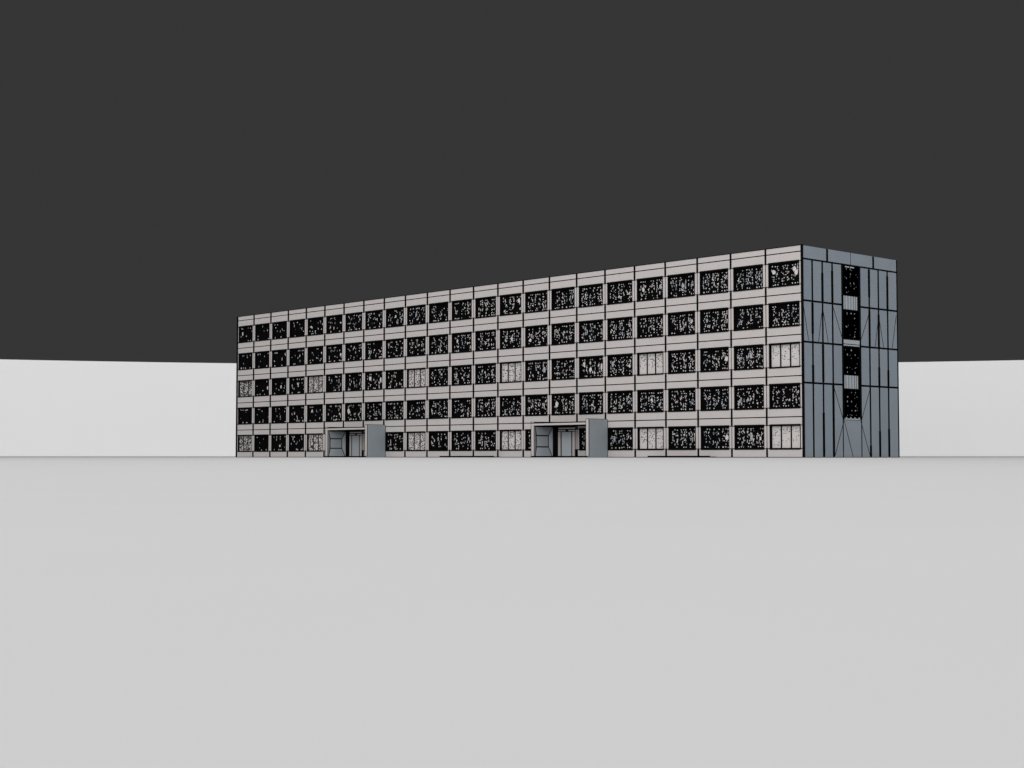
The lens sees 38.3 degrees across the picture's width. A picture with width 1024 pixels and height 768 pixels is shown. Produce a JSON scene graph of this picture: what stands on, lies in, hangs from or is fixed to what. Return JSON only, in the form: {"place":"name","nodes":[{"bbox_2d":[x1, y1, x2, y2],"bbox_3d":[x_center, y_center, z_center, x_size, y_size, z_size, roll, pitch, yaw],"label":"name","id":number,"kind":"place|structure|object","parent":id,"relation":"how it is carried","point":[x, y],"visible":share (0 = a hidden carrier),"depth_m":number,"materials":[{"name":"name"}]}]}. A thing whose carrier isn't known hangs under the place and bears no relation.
{"place":"outdoors","nodes":[
{"label":"outdoors","id":0,"kind":"place"},
{"bbox_2d":[0,457,1023,767],"bbox_3d":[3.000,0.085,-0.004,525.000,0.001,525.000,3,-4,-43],"label":"ground","id":1,"kind":"structure","parent":0,"point":[464,613],"depth_m":0.80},
{"bbox_2d":[440,456,493,456],"bbox_3d":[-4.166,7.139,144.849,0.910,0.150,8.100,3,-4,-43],"label":"light well cover","id":2,"kind":"object","parent":1,"relation":"on","point":[466,456],"visible":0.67,"depth_m":144.44,"materials":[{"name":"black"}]},
{"bbox_2d":[236,244,899,457],"bbox_3d":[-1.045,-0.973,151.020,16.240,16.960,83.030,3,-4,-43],"label":"office block","id":3,"kind":"structure","parent":1,"relation":"on","point":[786,352],"depth_m":132.72,"materials":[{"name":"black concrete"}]},
{"bbox_2d":[237,435,251,451],"bbox_3d":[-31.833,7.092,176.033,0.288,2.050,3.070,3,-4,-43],"label":"window","id":4,"kind":"structure","parent":3,"relation":"in","point":[244,441],"depth_m":176.19,"materials":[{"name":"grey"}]},
{"bbox_2d":[238,380,251,397],"bbox_3d":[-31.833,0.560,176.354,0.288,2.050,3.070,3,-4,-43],"label":"window","id":5,"kind":"structure","parent":3,"relation":"in","point":[244,386],"depth_m":176.58,"materials":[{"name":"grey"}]},
{"bbox_2d":[238,321,286,451],"bbox_3d":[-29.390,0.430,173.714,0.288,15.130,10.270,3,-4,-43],"label":"distant windows","id":6,"kind":"structure","parent":3,"relation":"in","point":[279,329],"depth_m":173.38,"materials":[{"name":"black glass"}]},
{"bbox_2d":[288,434,303,451],"bbox_3d":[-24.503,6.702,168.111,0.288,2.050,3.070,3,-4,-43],"label":"window","id":7,"kind":"structure","parent":3,"relation":"in","point":[296,441],"depth_m":168.37,"materials":[{"name":"black glass"}]},
{"bbox_2d":[289,405,303,422],"bbox_3d":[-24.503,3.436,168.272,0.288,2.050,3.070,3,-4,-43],"label":"window","id":8,"kind":"structure","parent":3,"relation":"in","point":[296,412],"depth_m":168.54,"materials":[{"name":"black glass"}]},
{"bbox_2d":[289,376,304,394],"bbox_3d":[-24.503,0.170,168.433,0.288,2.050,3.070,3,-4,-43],"label":"window","id":9,"kind":"structure","parent":3,"relation":"in","point":[296,384],"depth_m":168.64,"materials":[{"name":"black glass"}]},
{"bbox_2d":[289,347,304,365],"bbox_3d":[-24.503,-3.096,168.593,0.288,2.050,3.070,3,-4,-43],"label":"window","id":10,"kind":"structure","parent":3,"relation":"in","point":[296,355],"depth_m":168.83,"materials":[{"name":"black glass"}]},
{"bbox_2d":[289,319,304,337],"bbox_3d":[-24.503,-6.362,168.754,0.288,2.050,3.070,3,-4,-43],"label":"window","id":11,"kind":"structure","parent":3,"relation":"in","point":[297,327],"depth_m":168.99,"materials":[{"name":"black glass"}]},
{"bbox_2d":[307,433,322,451],"bbox_3d":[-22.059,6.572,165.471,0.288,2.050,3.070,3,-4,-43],"label":"window","id":12,"kind":"structure","parent":3,"relation":"in","point":[314,440],"depth_m":165.60,"materials":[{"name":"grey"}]},
{"bbox_2d":[307,404,322,422],"bbox_3d":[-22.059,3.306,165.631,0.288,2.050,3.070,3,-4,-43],"label":"window","id":13,"kind":"structure","parent":3,"relation":"in","point":[314,411],"depth_m":165.84,"materials":[{"name":"black glass"}]},
{"bbox_2d":[307,375,322,393],"bbox_3d":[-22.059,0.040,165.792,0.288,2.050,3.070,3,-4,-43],"label":"window","id":14,"kind":"structure","parent":3,"relation":"in","point":[314,382],"depth_m":166.01,"materials":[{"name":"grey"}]},
{"bbox_2d":[307,346,322,364],"bbox_3d":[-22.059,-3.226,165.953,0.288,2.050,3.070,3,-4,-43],"label":"window","id":15,"kind":"structure","parent":3,"relation":"in","point":[314,353],"depth_m":166.21,"materials":[{"name":"black glass"}]},
{"bbox_2d":[307,316,323,335],"bbox_3d":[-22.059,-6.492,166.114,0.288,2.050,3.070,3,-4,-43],"label":"window","id":16,"kind":"structure","parent":3,"relation":"in","point":[315,324],"depth_m":166.33,"materials":[{"name":"black glass"}]},
{"bbox_2d":[325,403,341,421],"bbox_3d":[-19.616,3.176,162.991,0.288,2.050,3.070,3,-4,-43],"label":"window","id":17,"kind":"structure","parent":3,"relation":"in","point":[333,411],"depth_m":163.19,"materials":[{"name":"black glass"}]},
{"bbox_2d":[326,373,341,392],"bbox_3d":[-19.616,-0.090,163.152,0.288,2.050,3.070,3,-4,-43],"label":"window","id":18,"kind":"structure","parent":3,"relation":"in","point":[333,382],"depth_m":163.39,"materials":[{"name":"black glass"}]},
{"bbox_2d":[326,344,342,362],"bbox_3d":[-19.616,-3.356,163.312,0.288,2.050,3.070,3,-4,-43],"label":"window","id":19,"kind":"structure","parent":3,"relation":"in","point":[333,352],"depth_m":163.55,"materials":[{"name":"black glass"}]},
{"bbox_2d":[326,314,342,333],"bbox_3d":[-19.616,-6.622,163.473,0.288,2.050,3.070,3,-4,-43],"label":"window","id":20,"kind":"structure","parent":3,"relation":"in","point":[334,323],"depth_m":163.71,"materials":[{"name":"black glass"}]},
{"bbox_2d":[345,402,361,421],"bbox_3d":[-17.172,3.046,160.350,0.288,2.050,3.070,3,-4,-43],"label":"window","id":21,"kind":"structure","parent":3,"relation":"in","point":[353,411],"depth_m":160.54,"materials":[{"name":"black glass"}]},
{"bbox_2d":[345,372,361,391],"bbox_3d":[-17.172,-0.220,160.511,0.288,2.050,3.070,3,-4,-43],"label":"window","id":22,"kind":"structure","parent":3,"relation":"in","point":[353,381],"depth_m":160.74,"materials":[{"name":"black glass"}]},
{"bbox_2d":[345,342,361,361],"bbox_3d":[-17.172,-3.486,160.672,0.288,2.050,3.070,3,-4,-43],"label":"window","id":23,"kind":"structure","parent":3,"relation":"in","point":[353,351],"depth_m":160.90,"materials":[{"name":"black glass"}]},
{"bbox_2d":[345,312,361,331],"bbox_3d":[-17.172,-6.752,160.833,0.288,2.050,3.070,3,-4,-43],"label":"window","id":24,"kind":"structure","parent":3,"relation":"in","point":[353,321],"depth_m":161.13,"materials":[{"name":"black glass"}]},
{"bbox_2d":[365,401,381,420],"bbox_3d":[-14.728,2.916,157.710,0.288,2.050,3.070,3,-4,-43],"label":"window","id":25,"kind":"structure","parent":3,"relation":"in","point":[373,410],"depth_m":157.92,"materials":[{"name":"black glass"}]},
{"bbox_2d":[365,371,382,390],"bbox_3d":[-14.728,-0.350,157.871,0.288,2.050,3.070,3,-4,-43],"label":"window","id":26,"kind":"structure","parent":3,"relation":"in","point":[373,379],"depth_m":158.09,"materials":[{"name":"black glass"}]},
{"bbox_2d":[365,340,382,359],"bbox_3d":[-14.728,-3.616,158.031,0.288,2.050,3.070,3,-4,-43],"label":"window","id":27,"kind":"structure","parent":3,"relation":"in","point":[373,349],"depth_m":158.25,"materials":[{"name":"black glass"}]},
{"bbox_2d":[365,309,382,329],"bbox_3d":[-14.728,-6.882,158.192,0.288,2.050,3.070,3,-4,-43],"label":"window","id":28,"kind":"structure","parent":3,"relation":"in","point":[374,318],"depth_m":158.40,"materials":[{"name":"black glass"}]},
{"bbox_2d":[385,432,403,450],"bbox_3d":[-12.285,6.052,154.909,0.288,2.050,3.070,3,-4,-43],"label":"window","id":29,"kind":"structure","parent":3,"relation":"in","point":[394,440],"depth_m":155.11,"materials":[{"name":"black glass"}]},
{"bbox_2d":[385,400,403,419],"bbox_3d":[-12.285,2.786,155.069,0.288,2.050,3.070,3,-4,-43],"label":"window","id":30,"kind":"structure","parent":3,"relation":"in","point":[394,410],"depth_m":155.28,"materials":[{"name":"black glass"}]},
{"bbox_2d":[385,369,403,389],"bbox_3d":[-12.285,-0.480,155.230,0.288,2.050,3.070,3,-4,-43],"label":"window","id":31,"kind":"structure","parent":3,"relation":"in","point":[394,378],"depth_m":155.42,"materials":[{"name":"black glass"}]},
{"bbox_2d":[385,338,403,358],"bbox_3d":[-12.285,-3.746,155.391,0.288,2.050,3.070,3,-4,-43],"label":"window","id":32,"kind":"structure","parent":3,"relation":"in","point":[394,347],"depth_m":155.57,"materials":[{"name":"black glass"}]},
{"bbox_2d":[386,307,403,327],"bbox_3d":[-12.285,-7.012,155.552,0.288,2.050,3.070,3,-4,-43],"label":"window","id":33,"kind":"structure","parent":3,"relation":"in","point":[394,316],"depth_m":155.76,"materials":[{"name":"black glass"}]},
{"bbox_2d":[406,431,424,450],"bbox_3d":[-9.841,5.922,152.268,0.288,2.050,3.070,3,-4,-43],"label":"window","id":34,"kind":"structure","parent":3,"relation":"in","point":[415,439],"depth_m":152.41,"materials":[{"name":"white glass"}]},
{"bbox_2d":[406,399,425,419],"bbox_3d":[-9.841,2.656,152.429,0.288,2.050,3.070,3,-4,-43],"label":"window","id":35,"kind":"structure","parent":3,"relation":"in","point":[415,408],"depth_m":152.63,"materials":[{"name":"black glass"}]},
{"bbox_2d":[407,368,425,387],"bbox_3d":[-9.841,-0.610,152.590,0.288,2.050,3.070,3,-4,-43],"label":"window","id":36,"kind":"structure","parent":3,"relation":"in","point":[416,377],"depth_m":152.71,"materials":[{"name":"white"}]},
{"bbox_2d":[407,336,425,356],"bbox_3d":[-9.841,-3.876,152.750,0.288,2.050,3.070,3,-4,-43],"label":"window","id":37,"kind":"structure","parent":3,"relation":"in","point":[416,346],"depth_m":152.93,"materials":[{"name":"black glass"}]},
{"bbox_2d":[407,304,425,325],"bbox_3d":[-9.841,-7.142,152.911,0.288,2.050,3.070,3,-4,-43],"label":"window","id":38,"kind":"structure","parent":3,"relation":"in","point":[416,314],"depth_m":153.08,"materials":[{"name":"black glass"}]},
{"bbox_2d":[428,431,447,450],"bbox_3d":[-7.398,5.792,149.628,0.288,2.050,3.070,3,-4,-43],"label":"window","id":39,"kind":"structure","parent":3,"relation":"in","point":[438,440],"depth_m":149.83,"materials":[{"name":"black glass"}]},
{"bbox_2d":[428,398,447,418],"bbox_3d":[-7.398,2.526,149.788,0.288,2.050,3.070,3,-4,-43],"label":"window","id":40,"kind":"structure","parent":3,"relation":"in","point":[438,408],"depth_m":149.97,"materials":[{"name":"black glass"}]},
{"bbox_2d":[429,366,447,386],"bbox_3d":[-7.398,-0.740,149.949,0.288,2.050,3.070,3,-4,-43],"label":"window","id":41,"kind":"structure","parent":3,"relation":"in","point":[438,376],"depth_m":150.16,"materials":[{"name":"black glass"}]},
{"bbox_2d":[429,334,447,354],"bbox_3d":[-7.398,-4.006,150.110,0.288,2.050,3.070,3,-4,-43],"label":"window","id":42,"kind":"structure","parent":3,"relation":"in","point":[438,344],"depth_m":150.34,"materials":[{"name":"black glass"}]},
{"bbox_2d":[429,301,447,323],"bbox_3d":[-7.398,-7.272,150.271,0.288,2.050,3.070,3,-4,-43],"label":"window","id":43,"kind":"structure","parent":3,"relation":"in","point":[438,312],"depth_m":150.49,"materials":[{"name":"black glass"}]},
{"bbox_2d":[451,430,471,450],"bbox_3d":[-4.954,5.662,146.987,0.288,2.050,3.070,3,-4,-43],"label":"window","id":44,"kind":"structure","parent":3,"relation":"in","point":[461,440],"depth_m":147.14,"materials":[{"name":"black glass"}]},
{"bbox_2d":[451,397,471,418],"bbox_3d":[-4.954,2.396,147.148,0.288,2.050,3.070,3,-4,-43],"label":"window","id":45,"kind":"structure","parent":3,"relation":"in","point":[461,407],"depth_m":147.31,"materials":[{"name":"black glass"}]},
{"bbox_2d":[451,364,471,385],"bbox_3d":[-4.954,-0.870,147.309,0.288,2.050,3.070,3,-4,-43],"label":"window","id":46,"kind":"structure","parent":3,"relation":"in","point":[461,374],"depth_m":147.47,"materials":[{"name":"black glass"}]},
{"bbox_2d":[451,331,471,353],"bbox_3d":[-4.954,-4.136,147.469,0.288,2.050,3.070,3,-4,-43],"label":"window","id":47,"kind":"structure","parent":3,"relation":"in","point":[462,341],"depth_m":147.65,"materials":[{"name":"black glass"}]},
{"bbox_2d":[451,299,471,320],"bbox_3d":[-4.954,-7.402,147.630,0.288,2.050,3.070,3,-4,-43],"label":"window","id":48,"kind":"structure","parent":3,"relation":"in","point":[461,309],"depth_m":147.79,"materials":[{"name":"black glass"}]},
{"bbox_2d":[475,430,495,450],"bbox_3d":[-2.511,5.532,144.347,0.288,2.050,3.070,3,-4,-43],"label":"window","id":49,"kind":"structure","parent":3,"relation":"in","point":[485,440],"depth_m":144.58,"materials":[{"name":"black glass"}]},
{"bbox_2d":[475,396,495,417],"bbox_3d":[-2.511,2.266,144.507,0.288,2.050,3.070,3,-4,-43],"label":"window","id":50,"kind":"structure","parent":3,"relation":"in","point":[485,407],"depth_m":144.69,"materials":[{"name":"black glass"}]},
{"bbox_2d":[475,363,495,384],"bbox_3d":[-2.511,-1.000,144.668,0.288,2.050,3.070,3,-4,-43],"label":"window","id":51,"kind":"structure","parent":3,"relation":"in","point":[485,373],"depth_m":144.86,"materials":[{"name":"black glass"}]},
{"bbox_2d":[475,329,495,351],"bbox_3d":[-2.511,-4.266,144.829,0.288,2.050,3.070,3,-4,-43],"label":"window","id":52,"kind":"structure","parent":3,"relation":"in","point":[485,340],"depth_m":145.00,"materials":[{"name":"black glass"}]},
{"bbox_2d":[475,296,495,318],"bbox_3d":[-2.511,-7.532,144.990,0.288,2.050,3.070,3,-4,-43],"label":"window","id":53,"kind":"structure","parent":3,"relation":"in","point":[485,307],"depth_m":145.18,"materials":[{"name":"black glass"}]},
{"bbox_2d":[499,429,520,450],"bbox_3d":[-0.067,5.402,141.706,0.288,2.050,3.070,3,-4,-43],"label":"window","id":54,"kind":"structure","parent":3,"relation":"in","point":[510,440],"depth_m":141.84,"materials":[{"name":"white"}]},
{"bbox_2d":[499,395,520,416],"bbox_3d":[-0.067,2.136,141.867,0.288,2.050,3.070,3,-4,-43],"label":"window","id":55,"kind":"structure","parent":3,"relation":"in","point":[510,406],"depth_m":142.03,"materials":[{"name":"black glass"}]},
{"bbox_2d":[499,361,520,382],"bbox_3d":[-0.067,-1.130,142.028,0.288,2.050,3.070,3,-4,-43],"label":"window","id":56,"kind":"structure","parent":3,"relation":"in","point":[510,372],"depth_m":142.20,"materials":[{"name":"white"}]},
{"bbox_2d":[499,327,520,349],"bbox_3d":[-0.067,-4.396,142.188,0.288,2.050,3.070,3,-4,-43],"label":"window","id":57,"kind":"structure","parent":3,"relation":"in","point":[510,338],"depth_m":142.41,"materials":[{"name":"black glass"}]},
{"bbox_2d":[500,293,520,315],"bbox_3d":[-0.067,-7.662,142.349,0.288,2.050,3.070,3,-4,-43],"label":"window","id":58,"kind":"structure","parent":3,"relation":"in","point":[510,304],"depth_m":142.51,"materials":[{"name":"black glass"}]},
{"bbox_2d":[525,429,530,450],"bbox_3d":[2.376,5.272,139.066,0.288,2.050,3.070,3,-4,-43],"label":"window","id":59,"kind":"structure","parent":3,"relation":"in","point":[527,431],"depth_m":140.06,"materials":[{"name":"black glass"}]},
{"bbox_2d":[525,394,547,415],"bbox_3d":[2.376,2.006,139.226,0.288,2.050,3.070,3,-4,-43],"label":"window","id":60,"kind":"structure","parent":3,"relation":"in","point":[535,404],"depth_m":139.38,"materials":[{"name":"black glass"}]},
{"bbox_2d":[525,359,547,381],"bbox_3d":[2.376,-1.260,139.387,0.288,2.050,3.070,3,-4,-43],"label":"window","id":61,"kind":"structure","parent":3,"relation":"in","point":[535,370],"depth_m":139.55,"materials":[{"name":"black glass"}]},
{"bbox_2d":[525,324,547,347],"bbox_3d":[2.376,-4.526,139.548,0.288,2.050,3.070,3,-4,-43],"label":"window","id":62,"kind":"structure","parent":3,"relation":"in","point":[536,335],"depth_m":139.72,"materials":[{"name":"black glass"}]},
{"bbox_2d":[525,290,547,313],"bbox_3d":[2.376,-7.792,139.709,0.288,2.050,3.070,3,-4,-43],"label":"window","id":63,"kind":"structure","parent":3,"relation":"in","point":[535,301],"depth_m":139.89,"materials":[{"name":"black glass"}]},
{"bbox_2d":[551,393,574,415],"bbox_3d":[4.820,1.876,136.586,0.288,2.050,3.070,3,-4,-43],"label":"window","id":64,"kind":"structure","parent":3,"relation":"in","point":[562,403],"depth_m":136.75,"materials":[{"name":"black glass"}]},
{"bbox_2d":[551,357,574,380],"bbox_3d":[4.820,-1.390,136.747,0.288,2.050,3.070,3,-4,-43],"label":"window","id":65,"kind":"structure","parent":3,"relation":"in","point":[561,368],"depth_m":136.92,"materials":[{"name":"black glass"}]},
{"bbox_2d":[551,322,574,345],"bbox_3d":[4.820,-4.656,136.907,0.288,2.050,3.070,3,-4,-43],"label":"window","id":66,"kind":"structure","parent":3,"relation":"in","point":[561,333],"depth_m":137.09,"materials":[{"name":"black glass"}]},
{"bbox_2d":[551,286,574,310],"bbox_3d":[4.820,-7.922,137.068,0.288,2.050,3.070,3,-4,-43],"label":"window","id":67,"kind":"structure","parent":3,"relation":"in","point":[561,298],"depth_m":137.25,"materials":[{"name":"black glass"}]},
{"bbox_2d":[579,428,585,450],"bbox_3d":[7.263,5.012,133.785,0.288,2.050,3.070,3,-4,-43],"label":"window","id":68,"kind":"structure","parent":3,"relation":"in","point":[582,431],"depth_m":134.76,"materials":[{"name":"black glass"}]},
{"bbox_2d":[579,391,602,414],"bbox_3d":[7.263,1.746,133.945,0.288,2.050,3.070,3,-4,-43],"label":"window","id":69,"kind":"structure","parent":3,"relation":"in","point":[589,402],"depth_m":134.14,"materials":[{"name":"black glass"}]},
{"bbox_2d":[579,355,602,378],"bbox_3d":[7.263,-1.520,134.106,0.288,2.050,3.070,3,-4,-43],"label":"window","id":70,"kind":"structure","parent":3,"relation":"in","point":[590,367],"depth_m":134.27,"materials":[{"name":"black glass"}]},
{"bbox_2d":[579,319,602,343],"bbox_3d":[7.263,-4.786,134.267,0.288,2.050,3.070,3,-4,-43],"label":"window","id":71,"kind":"structure","parent":3,"relation":"in","point":[590,331],"depth_m":134.40,"materials":[{"name":"black glass"}]},
{"bbox_2d":[579,283,602,307],"bbox_3d":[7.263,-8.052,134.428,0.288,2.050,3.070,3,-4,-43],"label":"window","id":72,"kind":"structure","parent":3,"relation":"in","point":[591,295],"depth_m":134.58,"materials":[{"name":"black glass"}]},
{"bbox_2d":[607,390,632,413],"bbox_3d":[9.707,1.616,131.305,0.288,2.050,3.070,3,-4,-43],"label":"window","id":73,"kind":"structure","parent":3,"relation":"in","point":[619,402],"depth_m":131.45,"materials":[{"name":"black glass"}]},
{"bbox_2d":[607,353,632,377],"bbox_3d":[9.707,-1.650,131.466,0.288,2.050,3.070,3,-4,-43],"label":"window","id":74,"kind":"structure","parent":3,"relation":"in","point":[618,365],"depth_m":131.61,"materials":[{"name":"black glass"}]},
{"bbox_2d":[607,316,632,340],"bbox_3d":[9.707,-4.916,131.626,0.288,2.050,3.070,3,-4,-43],"label":"window","id":75,"kind":"structure","parent":3,"relation":"in","point":[621,328],"depth_m":131.77,"materials":[{"name":"black glass"}]},
{"bbox_2d":[607,280,632,304],"bbox_3d":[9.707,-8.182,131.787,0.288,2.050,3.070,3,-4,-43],"label":"window","id":76,"kind":"structure","parent":3,"relation":"in","point":[618,292],"depth_m":131.96,"materials":[{"name":"black glass"}]},
{"bbox_2d":[608,427,632,449],"bbox_3d":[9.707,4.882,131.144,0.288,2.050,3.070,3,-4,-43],"label":"window","id":77,"kind":"structure","parent":3,"relation":"in","point":[619,438],"depth_m":131.29,"materials":[{"name":"black glass"}]},
{"bbox_2d":[637,313,662,338],"bbox_3d":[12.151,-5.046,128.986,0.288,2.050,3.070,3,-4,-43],"label":"window","id":78,"kind":"structure","parent":3,"relation":"in","point":[648,326],"depth_m":129.16,"materials":[{"name":"black glass"}]},
{"bbox_2d":[637,276,662,301],"bbox_3d":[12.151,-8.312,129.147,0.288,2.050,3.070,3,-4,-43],"label":"window","id":79,"kind":"structure","parent":3,"relation":"in","point":[650,288],"depth_m":129.29,"materials":[{"name":"black glass"}]},
{"bbox_2d":[637,426,663,449],"bbox_3d":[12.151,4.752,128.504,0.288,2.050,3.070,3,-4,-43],"label":"window","id":80,"kind":"structure","parent":3,"relation":"in","point":[648,438],"depth_m":128.66,"materials":[{"name":"white"}]},
{"bbox_2d":[637,389,663,412],"bbox_3d":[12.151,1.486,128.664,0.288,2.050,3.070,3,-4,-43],"label":"window","id":81,"kind":"structure","parent":3,"relation":"in","point":[648,400],"depth_m":128.81,"materials":[{"name":"black glass"}]},
{"bbox_2d":[637,351,663,375],"bbox_3d":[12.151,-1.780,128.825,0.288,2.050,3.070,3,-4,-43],"label":"window","id":82,"kind":"structure","parent":3,"relation":"in","point":[648,363],"depth_m":128.97,"materials":[{"name":"white"}]},
{"bbox_2d":[667,272,694,298],"bbox_3d":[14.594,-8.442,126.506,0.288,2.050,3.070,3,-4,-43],"label":"window","id":83,"kind":"structure","parent":3,"relation":"in","point":[679,285],"depth_m":126.66,"materials":[{"name":"black glass"}]},
{"bbox_2d":[668,310,694,335],"bbox_3d":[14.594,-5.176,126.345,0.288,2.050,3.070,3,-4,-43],"label":"window","id":84,"kind":"structure","parent":3,"relation":"in","point":[679,323],"depth_m":126.51,"materials":[{"name":"black glass"}]},
{"bbox_2d":[668,426,695,449],"bbox_3d":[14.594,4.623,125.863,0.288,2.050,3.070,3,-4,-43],"label":"window","id":85,"kind":"structure","parent":3,"relation":"in","point":[679,437],"depth_m":126.04,"materials":[{"name":"black glass"}]},
{"bbox_2d":[668,387,695,411],"bbox_3d":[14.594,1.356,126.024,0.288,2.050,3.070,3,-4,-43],"label":"window","id":86,"kind":"structure","parent":3,"relation":"in","point":[679,399],"depth_m":126.17,"materials":[{"name":"black glass"}]},
{"bbox_2d":[668,349,695,373],"bbox_3d":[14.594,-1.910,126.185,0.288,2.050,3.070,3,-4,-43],"label":"window","id":87,"kind":"structure","parent":3,"relation":"in","point":[679,361],"depth_m":126.35,"materials":[{"name":"black glass"}]},
{"bbox_2d":[699,268,727,294],"bbox_3d":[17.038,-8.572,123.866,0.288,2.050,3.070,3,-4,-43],"label":"window","id":88,"kind":"structure","parent":3,"relation":"in","point":[711,281],"depth_m":124.01,"materials":[{"name":"black glass"}]},
{"bbox_2d":[700,386,728,410],"bbox_3d":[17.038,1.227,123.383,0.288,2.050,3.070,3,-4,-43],"label":"window","id":89,"kind":"structure","parent":3,"relation":"in","point":[713,398],"depth_m":123.55,"materials":[{"name":"black glass"}]},
{"bbox_2d":[700,346,728,372],"bbox_3d":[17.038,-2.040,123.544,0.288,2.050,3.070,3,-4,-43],"label":"window","id":90,"kind":"structure","parent":3,"relation":"in","point":[714,359],"depth_m":123.70,"materials":[{"name":"black glass"}]},
{"bbox_2d":[700,307,728,333],"bbox_3d":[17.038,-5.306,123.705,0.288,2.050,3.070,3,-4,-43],"label":"window","id":91,"kind":"structure","parent":3,"relation":"in","point":[716,320],"depth_m":123.85,"materials":[{"name":"black glass"}]},
{"bbox_2d":[700,425,729,449],"bbox_3d":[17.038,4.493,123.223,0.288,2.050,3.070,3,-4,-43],"label":"window","id":92,"kind":"structure","parent":3,"relation":"in","point":[714,437],"depth_m":123.36,"materials":[{"name":"black glass"}]},
{"bbox_2d":[733,264,762,291],"bbox_3d":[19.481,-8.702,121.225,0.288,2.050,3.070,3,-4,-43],"label":"window","id":93,"kind":"structure","parent":3,"relation":"in","point":[745,278],"depth_m":121.36,"materials":[{"name":"black glass"}]},
{"bbox_2d":[733,344,763,370],"bbox_3d":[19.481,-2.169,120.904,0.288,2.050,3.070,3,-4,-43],"label":"window","id":94,"kind":"structure","parent":3,"relation":"in","point":[746,357],"depth_m":121.01,"materials":[{"name":"black glass"}]},
{"bbox_2d":[733,304,763,330],"bbox_3d":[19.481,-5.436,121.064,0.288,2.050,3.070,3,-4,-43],"label":"window","id":95,"kind":"structure","parent":3,"relation":"in","point":[748,317],"depth_m":121.22,"materials":[{"name":"black glass"}]},
{"bbox_2d":[734,384,763,409],"bbox_3d":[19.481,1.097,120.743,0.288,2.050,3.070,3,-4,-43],"label":"window","id":96,"kind":"structure","parent":3,"relation":"in","point":[746,397],"depth_m":120.86,"materials":[{"name":"black glass"}]},
{"bbox_2d":[734,424,764,449],"bbox_3d":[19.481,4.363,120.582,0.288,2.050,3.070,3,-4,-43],"label":"window","id":97,"kind":"structure","parent":3,"relation":"in","point":[746,437],"depth_m":120.74,"materials":[{"name":"black glass"}]},
{"bbox_2d":[768,260,798,287],"bbox_3d":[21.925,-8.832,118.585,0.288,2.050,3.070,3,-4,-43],"label":"window","id":98,"kind":"structure","parent":3,"relation":"in","point":[785,273],"depth_m":118.75,"materials":[{"name":"black glass"}]},
{"bbox_2d":[768,300,799,328],"bbox_3d":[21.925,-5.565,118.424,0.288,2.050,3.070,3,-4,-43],"label":"window","id":99,"kind":"structure","parent":3,"relation":"in","point":[781,314],"depth_m":118.55,"materials":[{"name":"black glass"}]},
{"bbox_2d":[769,341,799,368],"bbox_3d":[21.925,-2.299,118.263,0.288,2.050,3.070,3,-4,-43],"label":"window","id":100,"kind":"structure","parent":3,"relation":"in","point":[786,354],"depth_m":118.38,"materials":[{"name":"white"}]},
{"bbox_2d":[769,424,800,449],"bbox_3d":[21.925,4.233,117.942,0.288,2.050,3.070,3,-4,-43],"label":"window","id":101,"kind":"structure","parent":3,"relation":"in","point":[782,436],"depth_m":118.03,"materials":[{"name":"white"}]},
{"bbox_2d":[769,383,800,408],"bbox_3d":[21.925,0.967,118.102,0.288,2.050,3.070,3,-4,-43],"label":"window","id":102,"kind":"structure","parent":3,"relation":"in","point":[781,395],"depth_m":118.23,"materials":[{"name":"black glass"}]},
{"bbox_2d":[842,264,859,296],"bbox_3d":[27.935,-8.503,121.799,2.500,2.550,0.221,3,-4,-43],"label":"stair window","id":103,"kind":"structure","parent":3,"relation":"in","point":[843,279],"depth_m":121.81,"materials":[{"name":"black glass"}]},
{"bbox_2d":[842,309,859,339],"bbox_3d":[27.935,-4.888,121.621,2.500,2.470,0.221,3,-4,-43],"label":"stair window","id":104,"kind":"structure","parent":3,"relation":"in","point":[854,312],"depth_m":121.51,"materials":[{"name":"black glass"}]},
{"bbox_2d":[843,346,860,375],"bbox_3d":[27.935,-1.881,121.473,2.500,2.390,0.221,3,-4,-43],"label":"stair window","id":105,"kind":"structure","parent":3,"relation":"in","point":[845,364],"depth_m":121.45,"materials":[{"name":"black glass"}]},
{"bbox_2d":[843,388,860,418],"bbox_3d":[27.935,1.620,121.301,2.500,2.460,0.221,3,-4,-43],"label":"stair window","id":106,"kind":"structure","parent":3,"relation":"in","point":[851,408],"depth_m":121.22,"materials":[{"name":"black glass"}]},
{"bbox_2d":[648,456,716,457],"bbox_3d":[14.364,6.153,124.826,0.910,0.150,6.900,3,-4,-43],"label":"light well cover","id":107,"kind":"object","parent":1,"relation":"on","point":[680,457],"visible":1,"depth_m":124.31,"materials":[{"name":"black metal"}]},
{"bbox_2d":[0,359,1023,456],"bbox_3d":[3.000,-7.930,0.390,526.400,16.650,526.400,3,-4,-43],"label":"backdrop","id":108,"kind":"structure","parent":0,"point":[52,408],"depth_m":251.91,"materials":[{"name":"grey"}]},
{"bbox_2d":[0,0,1023,362],"label":"sky","id":109,"kind":"structure","parent":0,"point":[172,172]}
]}

